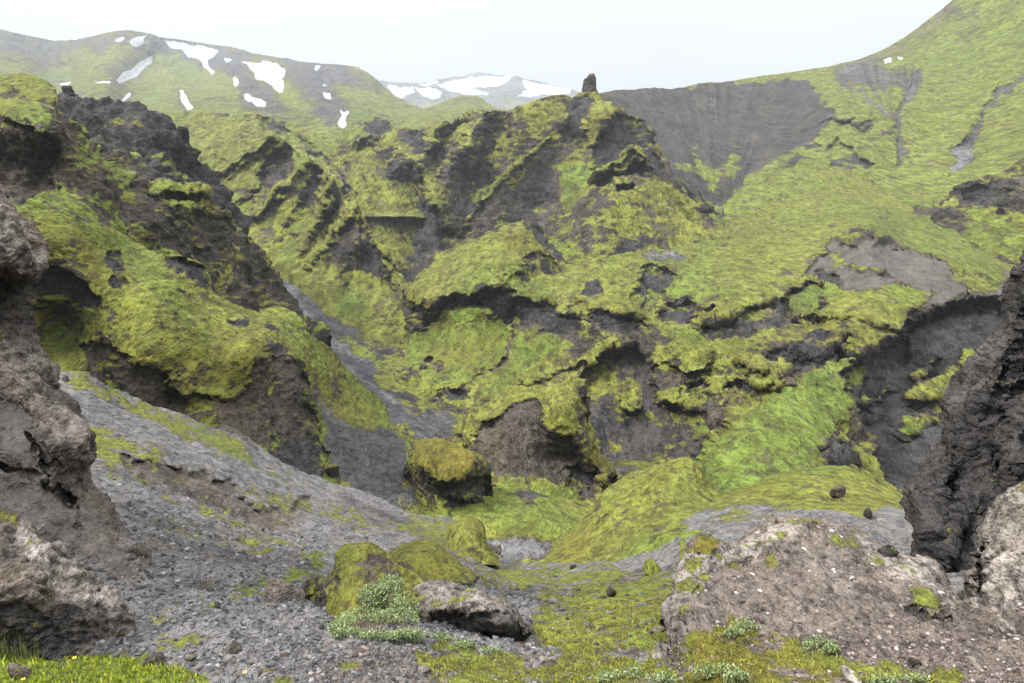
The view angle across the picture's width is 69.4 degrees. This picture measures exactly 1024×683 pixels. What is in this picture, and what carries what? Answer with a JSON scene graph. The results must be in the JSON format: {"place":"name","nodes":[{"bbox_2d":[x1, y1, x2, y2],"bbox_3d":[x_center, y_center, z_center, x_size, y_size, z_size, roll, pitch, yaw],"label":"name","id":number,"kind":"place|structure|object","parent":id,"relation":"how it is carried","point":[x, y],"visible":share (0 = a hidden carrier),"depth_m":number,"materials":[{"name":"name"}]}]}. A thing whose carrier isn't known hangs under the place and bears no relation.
{"place":"outdoors","nodes":[
{"label":"outdoors","id":0,"kind":"place"},
{"bbox_2d":[0,632,39,661],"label":"grass","id":1,"kind":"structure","parent":0,"point":[6,649],"depth_m":6.00,"materials":[{"name":"green plant"}]},
{"bbox_2d":[0,72,137,300],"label":"moss hill","id":2,"kind":"structure","parent":0,"point":[46,145],"depth_m":71.35,"materials":[{"name":"green plant"}]},
{"bbox_2d":[58,85,252,240],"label":"dark crag","id":3,"kind":"structure","parent":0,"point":[159,143],"depth_m":150.88,"materials":[{"name":"grey stone"}]},
{"bbox_2d":[9,191,410,508],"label":"mossy ridge","id":4,"kind":"structure","parent":0,"point":[169,329],"depth_m":54.42,"materials":[{"name":"green plant"}]},
{"bbox_2d":[323,464,339,477],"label":"boulder","id":5,"kind":"object","parent":4,"relation":"on","point":[331,470],"visible":0.98,"depth_m":55.16,"materials":[{"name":"grey stone"}]},
{"bbox_2d":[89,140,332,349],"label":"buttress","id":6,"kind":"structure","parent":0,"point":[191,220],"depth_m":101.94,"materials":[{"name":"grey stone"}]},
{"bbox_2d":[0,29,507,217],"bbox_3d":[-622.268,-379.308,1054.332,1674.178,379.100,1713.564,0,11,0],"label":"mountain","id":7,"kind":"structure","parent":0,"point":[157,84],"depth_m":1040.88,"materials":[{"name":"green plant"}]},
{"bbox_2d":[115,37,123,41],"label":"snow patch","id":8,"kind":"object","parent":7,"relation":"on","point":[119,39],"visible":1,"depth_m":1345.40,"materials":[{"name":"white snow"}]},
{"bbox_2d":[122,93,130,101],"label":"snow patch","id":9,"kind":"object","parent":7,"relation":"on","point":[128,95],"visible":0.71,"depth_m":791.18,"materials":[{"name":"white snow"}]},
{"bbox_2d":[117,54,152,82],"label":"snow patch","id":10,"kind":"object","parent":7,"relation":"on","point":[137,69],"visible":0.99,"depth_m":1229.12,"materials":[{"name":"white snow"}]},
{"bbox_2d":[130,35,145,46],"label":"snow patch","id":11,"kind":"object","parent":7,"relation":"on","point":[138,41],"visible":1,"depth_m":1396.65,"materials":[{"name":"white snow"}]},
{"bbox_2d":[179,90,192,109],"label":"snow patch","id":12,"kind":"object","parent":7,"relation":"on","point":[185,102],"visible":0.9,"depth_m":778.02,"materials":[{"name":"white snow"}]},
{"bbox_2d":[165,41,217,74],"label":"snow patch","id":13,"kind":"object","parent":7,"relation":"on","point":[203,54],"visible":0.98,"depth_m":1613.59,"materials":[{"name":"white snow"}]},
{"bbox_2d":[233,77,238,86],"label":"snow patch","id":14,"kind":"object","parent":7,"relation":"on","point":[236,81],"visible":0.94,"depth_m":1040.38,"materials":[{"name":"white snow"}]},
{"bbox_2d":[244,94,265,106],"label":"snow patch","id":15,"kind":"object","parent":7,"relation":"on","point":[257,102],"visible":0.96,"depth_m":767.61,"materials":[{"name":"white snow"}]},
{"bbox_2d":[242,61,285,92],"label":"snow patch","id":16,"kind":"object","parent":7,"relation":"on","point":[271,74],"visible":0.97,"depth_m":1160.07,"materials":[{"name":"white snow"}]},
{"bbox_2d":[323,92,330,99],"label":"snow patch","id":17,"kind":"object","parent":7,"relation":"on","point":[327,95],"visible":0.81,"depth_m":877.54,"materials":[{"name":"white snow"}]},
{"bbox_2d":[338,109,348,127],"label":"snow patch","id":18,"kind":"object","parent":7,"relation":"on","point":[342,122],"visible":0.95,"depth_m":616.78,"materials":[{"name":"white snow"}]},
{"bbox_2d":[163,111,420,259],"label":"hill","id":19,"kind":"structure","parent":0,"point":[364,183],"depth_m":347.80,"materials":[{"name":"green plant"}]},
{"bbox_2d":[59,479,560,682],"bbox_3d":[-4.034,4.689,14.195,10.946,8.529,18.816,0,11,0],"label":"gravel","id":20,"kind":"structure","parent":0,"point":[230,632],"depth_m":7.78,"materials":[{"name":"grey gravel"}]},
{"bbox_2d":[214,133,428,345],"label":"spur","id":21,"kind":"structure","parent":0,"point":[318,239],"depth_m":206.13,"materials":[{"name":"green plant"}]},
{"bbox_2d":[213,633,675,682],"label":"gravel","id":22,"kind":"structure","parent":0,"point":[358,653],"depth_m":6.67,"materials":[{"name":"grey gravel"}]},
{"bbox_2d":[330,94,571,282],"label":"ridge","id":23,"kind":"structure","parent":0,"point":[457,168],"depth_m":315.46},
{"bbox_2d":[284,281,658,563],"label":"gorge","id":24,"kind":"structure","parent":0,"point":[530,526],"depth_m":82.16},
{"bbox_2d":[403,437,492,514],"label":"mossy rock","id":25,"kind":"object","parent":24,"relation":"on","point":[442,476],"visible":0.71,"depth_m":53.12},
{"bbox_2d":[445,378,617,500],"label":"crag","id":26,"kind":"structure","parent":24,"relation":"on","point":[542,440],"depth_m":70.24,"materials":[{"name":"grey stone"}]},
{"bbox_2d":[0,0,951,92],"label":"sky","id":27,"kind":"structure","parent":0,"point":[626,44],"materials":[{"name":"white"}]},
{"bbox_2d":[379,72,577,109],"bbox_3d":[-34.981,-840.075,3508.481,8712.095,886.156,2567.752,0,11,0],"label":"mountain","id":28,"kind":"structure","parent":0,"point":[504,96],"depth_m":3169.40,"materials":[{"name":"white snow"}]},
{"bbox_2d":[388,85,414,97],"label":"snow patch","id":29,"kind":"object","parent":28,"relation":"on","point":[398,92],"visible":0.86,"depth_m":3149.91,"materials":[{"name":"white snow"}]},
{"bbox_2d":[415,87,441,99],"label":"snow patch","id":30,"kind":"object","parent":28,"relation":"on","point":[430,93],"visible":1,"depth_m":3121.77,"materials":[{"name":"white snow"}]},
{"bbox_2d":[419,79,437,86],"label":"snow patch","id":31,"kind":"object","parent":28,"relation":"on","point":[428,84],"visible":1,"depth_m":3271.06,"materials":[{"name":"white snow"}]},
{"bbox_2d":[437,75,510,95],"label":"snow patch","id":32,"kind":"object","parent":28,"relation":"on","point":[465,86],"visible":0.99,"depth_m":3327.58,"materials":[{"name":"white snow"}]},
{"bbox_2d":[517,79,572,97],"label":"snow patch","id":33,"kind":"object","parent":28,"relation":"on","point":[534,89],"visible":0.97,"depth_m":3364.54,"materials":[{"name":"white snow"}]},
{"bbox_2d":[0,371,965,682],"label":"ground","id":34,"kind":"structure","parent":0,"point":[176,459],"depth_m":15.22,"materials":[{"name":"grey gravel"}]},
{"bbox_2d":[8,663,31,679],"bbox_3d":[-3.780,2.543,5.686,0.135,0.119,0.219,-11,15,-44],"label":"stone","id":35,"kind":"object","parent":34,"relation":"on","point":[15,671],"visible":0.83,"depth_m":5.65,"materials":[{"name":"grey stone"}]},
{"bbox_2d":[62,375,69,381],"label":"boulder","id":36,"kind":"object","parent":34,"relation":"on","point":[65,378],"visible":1,"depth_m":28.04,"materials":[{"name":"grey stone"}]},
{"bbox_2d":[0,510,135,660],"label":"boulder","id":37,"kind":"object","parent":34,"relation":"on","point":[57,600],"visible":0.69,"depth_m":6.49,"materials":[{"name":"grey stone"}]},
{"bbox_2d":[0,184,152,584],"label":"cliff","id":38,"kind":"structure","parent":34,"relation":"on","point":[48,449],"depth_m":10.52,"materials":[{"name":"grey stone"}]},
{"bbox_2d":[0,651,205,682],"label":"grass","id":39,"kind":"structure","parent":34,"relation":"on","point":[118,677],"depth_m":5.78,"materials":[{"name":"green plant"}]},
{"bbox_2d":[124,547,148,557],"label":"boulder","id":40,"kind":"object","parent":34,"relation":"on","point":[138,551],"visible":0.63,"depth_m":9.68,"materials":[{"name":"grey stone"}]},
{"bbox_2d":[143,653,167,666],"bbox_3d":[-2.929,2.618,6.081,0.211,0.098,0.140,-4,11,-19],"label":"stone","id":41,"kind":"object","parent":34,"relation":"on","point":[156,658],"visible":0.81,"depth_m":6.04,"materials":[{"name":"grey stone"}]},
{"bbox_2d":[184,652,197,661],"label":"stone","id":42,"kind":"object","parent":34,"relation":"on","point":[190,656],"visible":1,"depth_m":6.07,"materials":[{"name":"grey stone"}]},
{"bbox_2d":[228,640,241,653],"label":"stone","id":43,"kind":"object","parent":34,"relation":"on","point":[235,646],"visible":1,"depth_m":6.59,"materials":[{"name":"grey stone"}]},
{"bbox_2d":[264,578,304,602],"bbox_3d":[-2.798,3.120,9.123,0.496,0.488,0.256,-10,15,-42],"label":"boulder","id":44,"kind":"object","parent":34,"relation":"on","point":[278,589],"visible":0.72,"depth_m":9.01,"materials":[{"name":"grey stone"}]},
{"bbox_2d":[302,541,424,624],"bbox_3d":[-1.856,3.257,9.764,1.797,1.123,4.183,-4,11,-18],"label":"mossy rock","id":45,"kind":"object","parent":34,"relation":"on","point":[354,569],"visible":0.47,"depth_m":9.40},
{"bbox_2d":[327,573,428,642],"bbox_3d":[-1.460,2.953,7.926,1.011,0.772,1.826,-2,11,-12],"label":"willow shrub","id":46,"kind":"object","parent":34,"relation":"on","point":[376,617],"visible":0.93,"depth_m":7.80,"materials":[{"name":"green plant"}]},
{"bbox_2d":[412,665,431,673],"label":"stone","id":47,"kind":"object","parent":34,"relation":"on","point":[420,669],"visible":0.93,"depth_m":6.45,"materials":[{"name":"beige stone"}]},
{"bbox_2d":[389,539,475,587],"bbox_3d":[-1.405,3.928,12.854,1.833,1.886,4.825,-2,11,-11],"label":"moss hummock","id":48,"kind":"object","parent":34,"relation":"on","point":[427,559],"visible":0.56,"depth_m":12.29,"materials":[{"name":"green plant"}]},
{"bbox_2d":[429,631,505,654],"bbox_3d":[-0.469,3.070,7.504,0.899,0.198,0.212,5,12,26],"label":"willow shrub","id":49,"kind":"object","parent":34,"relation":"on","point":[460,642],"visible":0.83,"depth_m":7.48,"materials":[{"name":"green plant"}]},
{"bbox_2d":[413,578,531,641],"bbox_3d":[-0.671,3.243,9.265,1.792,1.206,2.603,0,11,0],"label":"rock block","id":50,"kind":"object","parent":34,"relation":"on","point":[459,605],"visible":0.59,"depth_m":8.24,"materials":[{"name":"grey stone"}]},
{"bbox_2d":[445,516,499,565],"bbox_3d":[-1.394,7.343,26.357,1.963,2.797,7.652,-1,11,-5],"label":"moss hummock","id":51,"kind":"object","parent":34,"relation":"on","point":[466,535],"visible":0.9,"depth_m":24.92,"materials":[{"name":"green plant"}]},
{"bbox_2d":[492,545,501,555],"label":"boulder","id":52,"kind":"object","parent":34,"relation":"on","point":[497,549],"visible":0.67,"depth_m":33.49,"materials":[{"name":"grey stone"}]},
{"bbox_2d":[539,655,555,663],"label":"stone","id":53,"kind":"object","parent":34,"relation":"on","point":[543,659],"visible":0.76,"depth_m":7.07,"materials":[{"name":"beige stone"}]},
{"bbox_2d":[413,597,687,682],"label":"heath","id":54,"kind":"object","parent":34,"relation":"on","point":[587,670],"visible":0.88,"depth_m":7.02,"materials":[{"name":"green plant"}]},
{"bbox_2d":[480,569,679,682],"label":"gravel","id":55,"kind":"structure","parent":34,"relation":"on","point":[597,643],"depth_m":9.03,"materials":[{"name":"grey gravel"}]},
{"bbox_2d":[586,623,594,629],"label":"stone","id":56,"kind":"object","parent":34,"relation":"on","point":[589,625],"visible":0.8,"depth_m":9.37,"materials":[{"name":"grey stone"}]},
{"bbox_2d":[606,587,615,596],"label":"boulder","id":57,"kind":"object","parent":34,"relation":"on","point":[610,591],"visible":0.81,"depth_m":13.07,"materials":[{"name":"grey stone"}]},
{"bbox_2d":[594,664,676,682],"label":"willow shrub","id":58,"kind":"object","parent":34,"relation":"on","point":[636,671],"visible":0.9,"depth_m":5.93,"materials":[{"name":"green plant"}]},
{"bbox_2d":[643,558,661,575],"bbox_3d":[3.225,5.209,16.785,0.382,0.436,0.745,-2,11,-12],"label":"boulder","id":59,"kind":"object","parent":34,"relation":"on","point":[651,567],"visible":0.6,"depth_m":16.76,"materials":[{"name":"green plant"}]},
{"bbox_2d":[650,626,664,632],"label":"stone","id":60,"kind":"object","parent":34,"relation":"on","point":[657,629],"visible":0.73,"depth_m":8.72,"materials":[{"name":"grey stone"}]},
{"bbox_2d":[652,645,668,658],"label":"stone","id":61,"kind":"object","parent":34,"relation":"on","point":[660,651],"visible":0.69,"depth_m":7.50,"materials":[{"name":"grey stone"}]},
{"bbox_2d":[899,249,1023,572],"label":"rock cliff","id":62,"kind":"structure","parent":34,"relation":"on","point":[970,468],"depth_m":14.48,"materials":[{"name":"grey stone"}]},
{"bbox_2d":[957,481,1023,611],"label":"rock slab","id":63,"kind":"object","parent":34,"relation":"on","point":[994,579],"visible":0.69,"depth_m":9.47,"materials":[{"name":"grey stone"}]},
{"bbox_2d":[447,91,722,252],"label":"peak","id":64,"kind":"structure","parent":0,"point":[543,185],"depth_m":267.09,"materials":[{"name":"grey stone"}]},
{"bbox_2d":[582,73,605,100],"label":"rock pinnacle","id":65,"kind":"object","parent":64,"relation":"on","point":[589,83],"visible":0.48,"depth_m":299.39,"materials":[{"name":"grey stone"}]},
{"bbox_2d":[698,204,713,213],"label":"boulder","id":66,"kind":"object","parent":64,"relation":"on","point":[706,208],"visible":1,"depth_m":231.37,"materials":[{"name":"grey stone"}]},
{"bbox_2d":[534,456,721,563],"bbox_3d":[5.871,9.629,32.985,13.046,15.218,31.680,0,11,0],"label":"mound","id":67,"kind":"object","parent":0,"point":[644,510],"visible":0.4,"depth_m":32.61,"materials":[{"name":"green plant"}]},
{"bbox_2d":[548,144,719,264],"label":"spur","id":68,"kind":"structure","parent":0,"point":[625,202],"depth_m":216.63,"materials":[{"name":"green plant"}]},
{"bbox_2d":[395,167,1016,496],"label":"moss shelf","id":69,"kind":"object","parent":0,"point":[839,316],"visible":0.64,"depth_m":126.76,"materials":[{"name":"green plant"}]},
{"bbox_2d":[680,465,904,560],"bbox_3d":[12.634,8.158,31.038,10.996,12.272,30.719,3,11,13],"label":"mound","id":70,"kind":"object","parent":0,"point":[806,488],"visible":0.4,"depth_m":29.95,"materials":[{"name":"green plant"}]},
{"bbox_2d":[829,486,845,497],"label":"boulder","id":71,"kind":"object","parent":70,"relation":"on","point":[837,491],"visible":0.91,"depth_m":28.51,"materials":[{"name":"brown stone"}]},
{"bbox_2d":[863,507,872,519],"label":"boulder","id":72,"kind":"object","parent":70,"relation":"on","point":[867,513],"visible":0.95,"depth_m":21.84,"materials":[{"name":"grey stone"}]},
{"bbox_2d":[571,0,1023,226],"bbox_3d":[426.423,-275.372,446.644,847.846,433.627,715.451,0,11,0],"label":"scree mountain","id":73,"kind":"structure","parent":0,"point":[936,114],"depth_m":436.59,"materials":[{"name":"green plant"}]},
{"bbox_2d":[883,58,891,63],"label":"snow patch","id":74,"kind":"object","parent":73,"relation":"on","point":[888,60],"visible":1,"depth_m":583.14,"materials":[{"name":"white snow"}]},
{"bbox_2d":[931,158,1023,265],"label":"outcrop","id":75,"kind":"object","parent":73,"relation":"on","point":[985,213],"visible":0.79,"depth_m":215.30,"materials":[{"name":"green plant"}]},
{"bbox_2d":[659,515,1023,682],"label":"knoll","id":76,"kind":"structure","parent":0,"point":[705,552],"depth_m":8.22,"materials":[{"name":"grey stone"}]},
{"bbox_2d":[689,659,751,682],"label":"willow shrub","id":77,"kind":"object","parent":76,"relation":"on","point":[734,676],"visible":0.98,"depth_m":6.11,"materials":[{"name":"green plant"}]},
{"bbox_2d":[721,617,760,638],"bbox_3d":[2.244,2.877,7.376,0.507,0.256,0.260,-10,15,-42],"label":"willow shrub","id":78,"kind":"object","parent":76,"relation":"on","point":[735,630],"visible":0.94,"depth_m":7.41,"materials":[{"name":"green plant"}]},
{"bbox_2d":[673,605,964,682],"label":"heath","id":79,"kind":"object","parent":76,"relation":"on","point":[807,669],"visible":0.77,"depth_m":6.38,"materials":[{"name":"plant"}]},
{"bbox_2d":[801,633,842,655],"bbox_3d":[2.741,2.711,6.531,0.310,0.222,0.254,0,11,0],"label":"willow shrub","id":80,"kind":"object","parent":76,"relation":"on","point":[832,648],"visible":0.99,"depth_m":6.57,"materials":[{"name":"green plant"}]},
{"bbox_2d":[841,665,861,682],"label":"stone","id":81,"kind":"object","parent":76,"relation":"on","point":[850,675],"visible":1,"depth_m":5.62,"materials":[{"name":"beige stone"}]},
{"bbox_2d":[877,544,898,557],"bbox_3d":[5.025,2.823,9.940,0.163,0.225,0.275,-4,12,-20],"label":"boulder","id":82,"kind":"object","parent":76,"relation":"on","point":[888,550],"visible":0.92,"depth_m":9.87,"materials":[{"name":"grey stone"}]},
{"bbox_2d":[862,671,930,682],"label":"willow shrub","id":83,"kind":"object","parent":76,"relation":"on","point":[886,678],"visible":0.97,"depth_m":5.56,"materials":[{"name":"green plant"}]},
{"bbox_2d":[907,657,920,666],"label":"stone","id":84,"kind":"object","parent":76,"relation":"on","point":[912,662],"visible":1,"depth_m":5.94,"materials":[{"name":"grey stone"}]},
{"bbox_2d":[965,656,984,670],"bbox_3d":[3.754,2.631,6.009,0.130,0.082,0.164,-1,11,-7],"label":"stone","id":85,"kind":"object","parent":76,"relation":"on","point":[974,661],"visible":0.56,"depth_m":6.01,"materials":[{"name":"beige stone"}]},
{"bbox_2d":[996,618,1019,634],"bbox_3d":[4.743,2.720,7.029,0.243,0.134,0.206,4,11,19],"label":"boulder","id":86,"kind":"object","parent":76,"relation":"on","point":[1004,625],"visible":0.81,"depth_m":6.99,"materials":[{"name":"grey stone"}]},
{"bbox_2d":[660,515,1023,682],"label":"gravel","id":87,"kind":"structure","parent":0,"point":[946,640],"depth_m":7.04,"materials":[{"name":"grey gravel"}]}
]}

